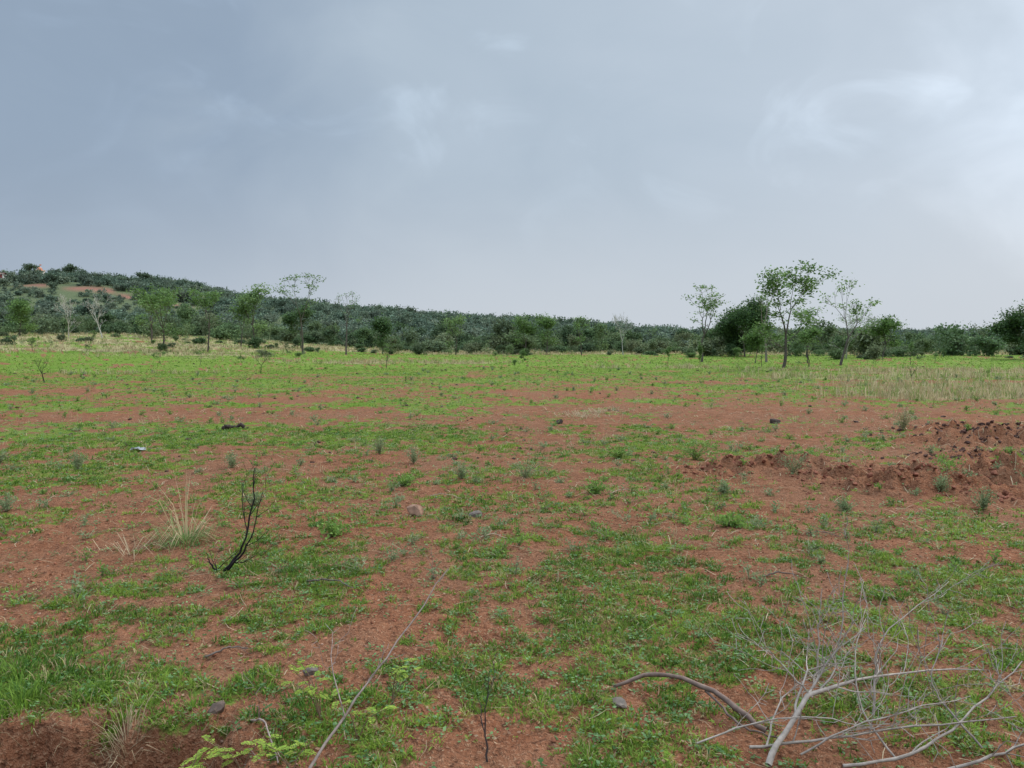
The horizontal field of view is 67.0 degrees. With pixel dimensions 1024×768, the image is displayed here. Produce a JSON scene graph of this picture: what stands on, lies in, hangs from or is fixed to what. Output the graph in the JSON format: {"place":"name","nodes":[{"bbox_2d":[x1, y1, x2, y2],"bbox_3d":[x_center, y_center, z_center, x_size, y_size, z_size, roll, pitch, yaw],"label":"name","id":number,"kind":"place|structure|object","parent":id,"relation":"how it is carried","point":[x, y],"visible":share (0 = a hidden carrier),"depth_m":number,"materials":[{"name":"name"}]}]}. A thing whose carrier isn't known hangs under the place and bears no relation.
{"place":"outdoors","nodes":[
{"label":"outdoors","id":0,"kind":"place"},
{"bbox_2d":[0,282,1023,767],"bbox_3d":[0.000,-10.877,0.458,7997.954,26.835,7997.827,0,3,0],"label":"ground","id":1,"kind":"structure","parent":0,"point":[18,748],"depth_m":8.69,"materials":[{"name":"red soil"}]},
{"bbox_2d":[0,448,15,462],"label":"weed plant","id":2,"kind":"object","parent":1,"relation":"on","point":[3,455],"visible":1,"depth_m":13.60,"materials":[{"name":"green plant"}]},
{"bbox_2d":[0,491,18,511],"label":"weed plant","id":3,"kind":"object","parent":1,"relation":"on","point":[5,506],"visible":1,"depth_m":9.80,"materials":[{"name":"green plant"}]},
{"bbox_2d":[2,295,38,335],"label":"acacia tree","id":4,"kind":"object","parent":1,"relation":"on","point":[19,310],"visible":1,"depth_m":107.03,"materials":[{"name":"green plant"}]},
{"bbox_2d":[21,263,38,271],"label":"hilltop tree","id":5,"kind":"object","parent":1,"relation":"on","point":[27,266],"visible":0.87,"depth_m":285.16,"materials":[{"name":"green plant"}]},
{"bbox_2d":[27,337,37,350],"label":"sapling","id":6,"kind":"object","parent":1,"relation":"on","point":[33,340],"visible":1,"depth_m":80.94,"materials":[{"name":"green plant"}]},
{"bbox_2d":[0,669,82,734],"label":"green grass tuft","id":7,"kind":"object","parent":1,"relation":"on","point":[21,701],"visible":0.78,"depth_m":4.66,"materials":[{"name":"plant"}]},
{"bbox_2d":[34,358,48,382],"bbox_3d":[-23.511,-0.622,38.638,0.787,1.454,1.009,-3,4,-40],"label":"sapling","id":8,"kind":"object","parent":1,"relation":"on","point":[40,369],"visible":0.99,"depth_m":38.85,"materials":[{"name":"green plant"}]},
{"bbox_2d":[0,649,103,692],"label":"green grass tuft","id":9,"kind":"object","parent":1,"relation":"on","point":[15,671],"visible":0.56,"depth_m":5.07,"materials":[{"name":"plant"}]},
{"bbox_2d":[53,294,78,335],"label":"bare tree","id":10,"kind":"object","parent":1,"relation":"on","point":[63,305],"visible":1,"depth_m":103.42,"materials":[{"name":"grey plant"}]},
{"bbox_2d":[60,263,78,272],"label":"hilltop tree","id":11,"kind":"object","parent":1,"relation":"on","point":[70,267],"visible":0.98,"depth_m":286.83,"materials":[{"name":"green plant"}]},
{"bbox_2d":[69,449,86,469],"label":"weed plant","id":12,"kind":"object","parent":1,"relation":"on","point":[77,464],"visible":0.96,"depth_m":13.00,"materials":[{"name":"green plant"}]},
{"bbox_2d":[81,290,113,337],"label":"bare tree","id":13,"kind":"object","parent":1,"relation":"on","point":[98,303],"visible":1,"depth_m":105.41,"materials":[{"name":"grey plant"}]},
{"bbox_2d":[57,662,172,716],"bbox_3d":[-2.537,1.886,4.874,0.679,0.133,0.789,-1,3,-17],"label":"green grass tuft","id":14,"kind":"object","parent":1,"relation":"on","point":[116,681],"visible":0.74,"depth_m":4.89,"materials":[{"name":"plant"}]},
{"bbox_2d":[61,645,175,674],"bbox_3d":[-2.711,1.878,5.221,0.770,0.105,0.620,0,3,0],"label":"green grass tuft","id":15,"kind":"object","parent":1,"relation":"on","point":[105,660],"visible":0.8,"depth_m":5.29,"materials":[{"name":"plant"}]},
{"bbox_2d":[75,688,169,767],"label":"dry grass tuft","id":16,"kind":"object","parent":1,"relation":"on","point":[129,723],"visible":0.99,"depth_m":4.36,"materials":[{"name":"plant"}]},
{"bbox_2d":[70,524,183,564],"bbox_3d":[-4.001,1.643,7.951,1.274,0.262,1.332,0,3,0],"label":"dry grass tuft","id":17,"kind":"object","parent":1,"relation":"on","point":[126,548],"visible":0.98,"depth_m":8.01,"materials":[{"name":"plant"}]},
{"bbox_2d":[134,270,154,279],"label":"hilltop tree","id":18,"kind":"object","parent":1,"relation":"on","point":[144,274],"visible":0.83,"depth_m":293.18,"materials":[{"name":"green plant"}]},
{"bbox_2d":[0,689,289,767],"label":"dead roots","id":19,"kind":"object","parent":1,"relation":"on","point":[141,719],"visible":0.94,"depth_m":4.38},
{"bbox_2d":[130,290,168,339],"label":"siris tree","id":20,"kind":"object","parent":1,"relation":"on","point":[149,309],"visible":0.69,"depth_m":99.14,"materials":[{"name":"green plant"}]},
{"bbox_2d":[126,283,184,343],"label":"acacia tree","id":21,"kind":"object","parent":1,"relation":"on","point":[162,297],"visible":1,"depth_m":86.05,"materials":[{"name":"green plant"}]},
{"bbox_2d":[135,291,177,338],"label":"siris tree","id":22,"kind":"object","parent":1,"relation":"on","point":[136,316],"visible":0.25,"depth_m":111.76,"materials":[{"name":"green plant"}]},
{"bbox_2d":[148,659,216,689],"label":"green grass tuft","id":23,"kind":"object","parent":1,"relation":"on","point":[185,671],"visible":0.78,"depth_m":5.09,"materials":[{"name":"plant"}]},
{"bbox_2d":[130,470,254,559],"bbox_3d":[-3.530,1.301,8.418,1.576,0.878,1.700,0,3,0],"label":"dry grass tuft","id":24,"kind":"object","parent":1,"relation":"on","point":[187,535],"visible":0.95,"depth_m":8.45,"materials":[{"name":"plant"}]},
{"bbox_2d":[158,689,229,723],"bbox_3d":[-1.927,1.898,4.635,0.437,0.121,0.406,0,3,0],"label":"green grass tuft","id":25,"kind":"object","parent":1,"relation":"on","point":[192,702],"visible":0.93,"depth_m":4.63,"materials":[{"name":"plant"}]},
{"bbox_2d":[179,747,209,767],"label":"acacia seedling","id":26,"kind":"object","parent":1,"relation":"on","point":[199,754],"visible":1,"depth_m":4.01,"materials":[{"name":"green plant"}]},
{"bbox_2d":[189,345,206,363],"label":"sapling","id":27,"kind":"object","parent":1,"relation":"on","point":[198,351],"visible":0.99,"depth_m":60.62,"materials":[{"name":"green plant"}]},
{"bbox_2d":[183,286,225,351],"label":"acacia tree","id":28,"kind":"object","parent":1,"relation":"on","point":[214,297],"visible":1,"depth_m":88.67,"materials":[{"name":"green plant"}]},
{"bbox_2d":[207,700,224,713],"bbox_3d":[-1.734,1.913,4.536,0.097,0.103,0.077,-2,4,-27],"label":"stone","id":29,"kind":"object","parent":1,"relation":"on","point":[217,707],"visible":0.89,"depth_m":4.52,"materials":[{"name":"stone"}]},
{"bbox_2d":[204,646,251,656],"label":"fallen twig","id":30,"kind":"object","parent":1,"relation":"on","point":[211,654],"visible":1,"depth_m":5.43,"materials":[{"name":"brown wood"}]},
{"bbox_2d":[221,423,247,429],"bbox_3d":[-6.724,1.044,18.812,0.644,0.222,0.170,-1,4,-20],"label":"charred log","id":31,"kind":"object","parent":1,"relation":"on","point":[228,426],"visible":0.89,"depth_m":18.76,"materials":[{"name":"brown wood"}]},
{"bbox_2d":[223,450,248,467],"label":"weed plant","id":32,"kind":"object","parent":1,"relation":"on","point":[232,461],"visible":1,"depth_m":13.29,"materials":[{"name":"green plant"}]},
{"bbox_2d":[201,734,281,767],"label":"acacia seedling","id":33,"kind":"object","parent":1,"relation":"on","point":[226,756],"visible":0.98,"depth_m":4.07,"materials":[{"name":"green plant"}]},
{"bbox_2d":[226,304,256,346],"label":"neem tree","id":34,"kind":"object","parent":1,"relation":"on","point":[241,313],"visible":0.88,"depth_m":103.82,"materials":[{"name":"green plant"}]},
{"bbox_2d":[204,455,280,572],"bbox_3d":[-2.497,1.248,7.336,0.813,1.127,0.470,2,4,25],"label":"burnt sapling","id":35,"kind":"object","parent":1,"relation":"on","point":[231,564],"visible":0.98,"depth_m":7.27,"materials":[{"name":"brown wood"}]},
{"bbox_2d":[231,282,271,347],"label":"neem tree","id":36,"kind":"object","parent":1,"relation":"on","point":[252,295],"visible":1,"depth_m":104.24,"materials":[{"name":"green plant"}]},
{"bbox_2d":[240,489,271,504],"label":"weed plant","id":37,"kind":"object","parent":1,"relation":"on","point":[257,500],"visible":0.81,"depth_m":10.18,"materials":[{"name":"green plant"}]},
{"bbox_2d":[251,738,316,767],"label":"acacia seedling","id":38,"kind":"object","parent":1,"relation":"on","point":[270,746],"visible":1,"depth_m":3.93,"materials":[{"name":"green plant"}]},
{"bbox_2d":[276,303,315,347],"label":"acacia tree","id":39,"kind":"object","parent":1,"relation":"on","point":[290,318],"visible":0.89,"depth_m":110.16,"materials":[{"name":"green plant"}]},
{"bbox_2d":[268,272,324,353],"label":"siris tree","id":40,"kind":"object","parent":1,"relation":"on","point":[296,276],"visible":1,"depth_m":93.63,"materials":[{"name":"green plant"}]},
{"bbox_2d":[281,660,331,720],"bbox_3d":[-1.167,1.779,4.461,0.318,0.358,0.179,-3,4,-37],"label":"acacia seedling","id":41,"kind":"object","parent":1,"relation":"on","point":[310,693],"visible":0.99,"depth_m":4.47,"materials":[{"name":"green plant"}]},
{"bbox_2d":[303,666,317,675],"bbox_3d":[-1.327,1.907,5.095,0.100,0.092,0.054,-2,4,-28],"label":"stone","id":42,"kind":"object","parent":1,"relation":"on","point":[311,670],"visible":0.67,"depth_m":5.08,"materials":[{"name":"stone"}]},
{"bbox_2d":[307,571,353,587],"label":"fallen twig","id":43,"kind":"object","parent":1,"relation":"on","point":[327,579],"visible":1,"depth_m":6.84,"materials":[{"name":"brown wood"}]},
{"bbox_2d":[317,514,353,539],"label":"weed plant","id":44,"kind":"object","parent":1,"relation":"on","point":[333,529],"visible":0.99,"depth_m":8.67,"materials":[{"name":"green plant"}]},
{"bbox_2d":[330,291,360,354],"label":"siris tree","id":45,"kind":"object","parent":1,"relation":"on","point":[347,317],"visible":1,"depth_m":97.94,"materials":[{"name":"green plant"}]},
{"bbox_2d":[243,549,448,767],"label":"dead stick","id":46,"kind":"object","parent":1,"relation":"on","point":[338,724],"visible":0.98,"depth_m":4.25,"materials":[{"name":"wood"}]},
{"bbox_2d":[332,688,396,739],"bbox_3d":[-0.804,1.828,4.205,0.360,0.300,0.178,0,3,0],"label":"acacia seedling","id":47,"kind":"object","parent":1,"relation":"on","point":[369,707],"visible":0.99,"depth_m":4.23,"materials":[{"name":"green plant"}]},
{"bbox_2d":[364,434,385,454],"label":"weed plant","id":48,"kind":"object","parent":1,"relation":"on","point":[381,445],"visible":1,"depth_m":14.87,"materials":[{"name":"green plant"}]},
{"bbox_2d":[364,312,396,353],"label":"acacia tree","id":49,"kind":"object","parent":1,"relation":"on","point":[381,325],"visible":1,"depth_m":105.06,"materials":[{"name":"green plant"}]},
{"bbox_2d":[384,470,422,486],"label":"weed plant","id":50,"kind":"object","parent":1,"relation":"on","point":[405,482],"visible":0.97,"depth_m":11.49,"materials":[{"name":"green plant"}]},
{"bbox_2d":[389,657,424,704],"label":"acacia seedling","id":51,"kind":"object","parent":1,"relation":"on","point":[403,670],"visible":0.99,"depth_m":4.60,"materials":[{"name":"green plant"}]},
{"bbox_2d":[403,444,421,463],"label":"weed plant","id":52,"kind":"object","parent":1,"relation":"on","point":[413,456],"visible":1,"depth_m":13.76,"materials":[{"name":"green plant"}]},
{"bbox_2d":[407,504,423,516],"bbox_3d":[-1.215,1.598,9.675,0.205,0.200,0.212,0,3,0],"label":"boulder","id":53,"kind":"object","parent":1,"relation":"on","point":[415,509],"visible":0.84,"depth_m":9.61,"materials":[{"name":"stone"}]},
{"bbox_2d":[442,313,469,354],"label":"siris tree","id":54,"kind":"object","parent":1,"relation":"on","point":[460,319],"visible":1,"depth_m":108.94,"materials":[{"name":"green plant"}]},
{"bbox_2d":[449,463,473,478],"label":"weed plant","id":55,"kind":"object","parent":1,"relation":"on","point":[462,474],"visible":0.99,"depth_m":12.18,"materials":[{"name":"green plant"}]},
{"bbox_2d":[468,510,481,516],"bbox_3d":[-0.461,1.645,9.702,0.182,0.121,0.082,0,3,0],"label":"stone","id":56,"kind":"object","parent":1,"relation":"on","point":[474,513],"visible":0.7,"depth_m":9.68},
{"bbox_2d":[473,654,495,761],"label":"seedling","id":57,"kind":"object","parent":1,"relation":"on","point":[484,729],"visible":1,"depth_m":4.08,"materials":[{"name":"plant"}]},
{"bbox_2d":[0,361,1020,767],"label":"scattered stones","id":58,"kind":"object","parent":1,"relation":"on","point":[456,459],"visible":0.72,"depth_m":14.11,"materials":[{"name":"stone"}]},
{"bbox_2d":[0,267,1022,346],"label":"hill scrub","id":59,"kind":"object","parent":1,"relation":"on","point":[424,320],"visible":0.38,"depth_m":233.44,"materials":[{"name":"green plant"}]},
{"bbox_2d":[0,301,1023,356],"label":"distant treeline","id":60,"kind":"object","parent":1,"relation":"on","point":[603,338],"visible":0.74,"depth_m":127.46,"materials":[{"name":"green plant"}]},
{"bbox_2d":[0,331,1023,625],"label":"dry grass","id":61,"kind":"structure","parent":1,"relation":"on","point":[954,391],"depth_m":46.39,"materials":[{"name":"plant"}]},
{"bbox_2d":[0,365,1023,618],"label":"scattered weeds","id":62,"kind":"object","parent":1,"relation":"on","point":[826,519],"visible":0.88,"depth_m":10.61,"materials":[{"name":"green plant"}]},
{"bbox_2d":[0,420,1023,767],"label":"soil clods","id":63,"kind":"object","parent":1,"relation":"on","point":[994,472],"visible":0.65,"depth_m":10.69,"materials":[{"name":"soil"}]},
{"bbox_2d":[0,328,1023,359],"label":"scrub","id":64,"kind":"object","parent":1,"relation":"on","point":[874,352],"visible":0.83,"depth_m":103.62,"materials":[{"name":"green plant"}]},
{"bbox_2d":[0,372,1023,767],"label":"weeds","id":65,"kind":"object","parent":1,"relation":"on","point":[720,750],"visible":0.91,"depth_m":6.42,"materials":[{"name":"green plant"}]},
{"bbox_2d":[518,348,526,359],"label":"sapling","id":66,"kind":"object","parent":1,"relation":"on","point":[522,353],"visible":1,"depth_m":71.32,"materials":[{"name":"green plant"}]},
{"bbox_2d":[510,312,542,347],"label":"acacia tree","id":67,"kind":"object","parent":1,"relation":"on","point":[524,329],"visible":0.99,"depth_m":111.56,"materials":[{"name":"green plant"}]},
{"bbox_2d":[506,456,550,478],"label":"weed plant","id":68,"kind":"object","parent":1,"relation":"on","point":[522,473],"visible":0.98,"depth_m":12.17,"materials":[{"name":"green plant"}]},
{"bbox_2d":[533,313,565,351],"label":"acacia tree","id":69,"kind":"object","parent":1,"relation":"on","point":[547,322],"visible":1,"depth_m":111.56,"materials":[{"name":"green plant"}]},
{"bbox_2d":[554,409,602,418],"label":"dry grass tuft","id":70,"kind":"object","parent":1,"relation":"on","point":[578,413],"visible":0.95,"depth_m":21.62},
{"bbox_2d":[571,315,590,354],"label":"siris tree","id":71,"kind":"object","parent":1,"relation":"on","point":[580,320],"visible":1,"depth_m":105.74,"materials":[{"name":"green plant"}]},
{"bbox_2d":[582,479,608,493],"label":"weed plant","id":72,"kind":"object","parent":1,"relation":"on","point":[594,488],"visible":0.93,"depth_m":10.98,"materials":[{"name":"green plant"}]},
{"bbox_2d":[579,406,617,413],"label":"dry grass tuft","id":73,"kind":"object","parent":1,"relation":"on","point":[599,409],"visible":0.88,"depth_m":22.91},
{"bbox_2d":[604,444,632,458],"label":"weed plant","id":74,"kind":"object","parent":1,"relation":"on","point":[618,454],"visible":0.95,"depth_m":14.54,"materials":[{"name":"green plant"}]},
{"bbox_2d":[612,697,626,708],"bbox_3d":[0.640,1.919,4.637,0.059,0.073,0.131,-3,4,-39],"label":"stone","id":75,"kind":"object","parent":1,"relation":"on","point":[620,702],"visible":0.93,"depth_m":4.61,"materials":[{"name":"stone"}]},
{"bbox_2d":[611,315,633,353],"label":"tree","id":76,"kind":"object","parent":1,"relation":"on","point":[622,328],"visible":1,"depth_m":108.15,"materials":[{"name":"grey plant"}]},
{"bbox_2d":[613,672,778,737],"bbox_3d":[1.100,1.868,4.559,1.072,0.141,0.232,3,4,42],"label":"curved branch","id":77,"kind":"object","parent":1,"relation":"on","point":[736,708],"visible":0.96,"depth_m":4.57,"materials":[{"name":"grey wood"}]},
{"bbox_2d":[675,434,719,459],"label":"weed plant","id":78,"kind":"object","parent":1,"relation":"on","point":[692,453],"visible":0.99,"depth_m":14.24,"materials":[{"name":"green plant"}]},
{"bbox_2d":[697,341,703,359],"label":"sapling","id":79,"kind":"object","parent":1,"relation":"on","point":[700,349],"visible":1,"depth_m":66.42,"materials":[{"name":"green plant"}]},
{"bbox_2d":[684,283,730,361],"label":"siris tree","id":80,"kind":"object","parent":1,"relation":"on","point":[713,305],"visible":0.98,"depth_m":74.40,"materials":[{"name":"green plant"}]},
{"bbox_2d":[709,479,737,494],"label":"weed plant","id":81,"kind":"object","parent":1,"relation":"on","point":[724,487],"visible":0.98,"depth_m":11.00,"materials":[{"name":"green plant"}]},
{"bbox_2d":[712,508,749,527],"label":"weed plant","id":82,"kind":"object","parent":1,"relation":"on","point":[738,521],"visible":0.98,"depth_m":9.09,"materials":[{"name":"green plant"}]},
{"bbox_2d":[732,347,742,357],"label":"sapling","id":83,"kind":"object","parent":1,"relation":"on","point":[736,350],"visible":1,"depth_m":89.21,"materials":[{"name":"green plant"}]},
{"bbox_2d":[710,293,775,356],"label":"mango tree","id":84,"kind":"object","parent":1,"relation":"on","point":[744,318],"visible":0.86,"depth_m":98.74,"materials":[{"name":"green plant"}]},
{"bbox_2d":[738,327,767,362],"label":"acacia tree","id":85,"kind":"object","parent":1,"relation":"on","point":[755,340],"visible":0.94,"depth_m":71.98,"materials":[{"name":"green plant"}]},
{"bbox_2d":[755,282,783,361],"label":"siris tree","id":86,"kind":"object","parent":1,"relation":"on","point":[767,309],"visible":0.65,"depth_m":75.47,"materials":[{"name":"green plant"}]},
{"bbox_2d":[770,418,780,423],"bbox_3d":[6.939,1.018,20.391,0.261,0.221,0.222,0,3,0],"label":"stone","id":87,"kind":"object","parent":1,"relation":"on","point":[774,421],"visible":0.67,"depth_m":20.30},
{"bbox_2d":[766,571,808,579],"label":"fallen twig","id":88,"kind":"object","parent":1,"relation":"on","point":[783,573],"visible":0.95,"depth_m":7.14,"materials":[{"name":"grey wood"}]},
{"bbox_2d":[776,449,811,473],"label":"weed plant","id":89,"kind":"object","parent":1,"relation":"on","point":[793,467],"visible":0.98,"depth_m":12.34,"materials":[{"name":"green plant"}]},
{"bbox_2d":[749,259,841,367],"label":"neem tree","id":90,"kind":"object","parent":1,"relation":"on","point":[771,283],"visible":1,"depth_m":58.44,"materials":[{"name":"green plant"}]},
{"bbox_2d":[791,447,819,456],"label":"weed plant","id":91,"kind":"object","parent":1,"relation":"on","point":[806,450],"visible":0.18,"depth_m":13.91,"materials":[{"name":"green plant"}]},
{"bbox_2d":[788,305,827,356],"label":"siris tree","id":92,"kind":"object","parent":1,"relation":"on","point":[803,314],"visible":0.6,"depth_m":95.45,"materials":[{"name":"green plant"}]},
{"bbox_2d":[794,336,824,366],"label":"sapling","id":93,"kind":"object","parent":1,"relation":"on","point":[809,348],"visible":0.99,"depth_m":61.92,"materials":[{"name":"green plant"}]},
{"bbox_2d":[797,325,824,362],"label":"acacia tree","id":94,"kind":"object","parent":1,"relation":"on","point":[807,333],"visible":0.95,"depth_m":71.57,"materials":[{"name":"green plant"}]},
{"bbox_2d":[830,493,859,510],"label":"weed plant","id":95,"kind":"object","parent":1,"relation":"on","point":[843,504],"visible":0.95,"depth_m":9.99,"materials":[{"name":"green plant"}]},
{"bbox_2d":[817,276,881,364],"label":"siris tree","id":96,"kind":"object","parent":1,"relation":"on","point":[855,311],"visible":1,"depth_m":65.83,"materials":[{"name":"green plant"}]},
{"bbox_2d":[826,300,880,358],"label":"bare tree","id":97,"kind":"object","parent":1,"relation":"on","point":[850,323],"visible":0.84,"depth_m":86.43,"materials":[{"name":"green plant"}]},
{"bbox_2d":[696,517,1023,767],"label":"thorny dead branches","id":98,"kind":"object","parent":1,"relation":"on","point":[797,713],"visible":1,"depth_m":4.24,"materials":[{"name":"grey wood"}]},
{"bbox_2d":[857,314,906,357],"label":"acacia tree","id":99,"kind":"object","parent":1,"relation":"on","point":[884,326],"visible":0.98,"depth_m":91.79,"materials":[{"name":"green plant"}]},
{"bbox_2d":[891,403,915,430],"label":"weed plant","id":100,"kind":"object","parent":1,"relation":"on","point":[903,423],"visible":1,"depth_m":18.37,"materials":[{"name":"green plant"}]},
{"bbox_2d":[931,472,952,493],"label":"weed plant","id":101,"kind":"object","parent":1,"relation":"on","point":[940,483],"visible":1,"depth_m":10.76,"materials":[{"name":"green plant"}]},
{"bbox_2d":[929,454,977,466],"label":"weed plant","id":102,"kind":"object","parent":1,"relation":"on","point":[951,463],"visible":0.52,"depth_m":12.86,"materials":[{"name":"green plant"}]},
{"bbox_2d":[969,486,999,508],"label":"weed plant","id":103,"kind":"object","parent":1,"relation":"on","point":[983,501],"visible":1,"depth_m":9.97,"materials":[{"name":"green plant"}]},
{"bbox_2d":[980,299,1023,353],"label":"mango tree","id":104,"kind":"object","parent":1,"relation":"on","point":[1012,326],"visible":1,"depth_m":84.53,"materials":[{"name":"green plant"}]},
{"bbox_2d":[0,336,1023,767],"bbox_3d":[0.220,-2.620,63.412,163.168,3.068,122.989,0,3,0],"label":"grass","id":105,"kind":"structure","parent":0,"point":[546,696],"depth_m":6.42,"materials":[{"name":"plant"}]},
{"bbox_2d":[0,0,1023,330],"label":"sky","id":106,"kind":"structure","parent":0,"point":[601,160],"materials":[{"name":"grey"}]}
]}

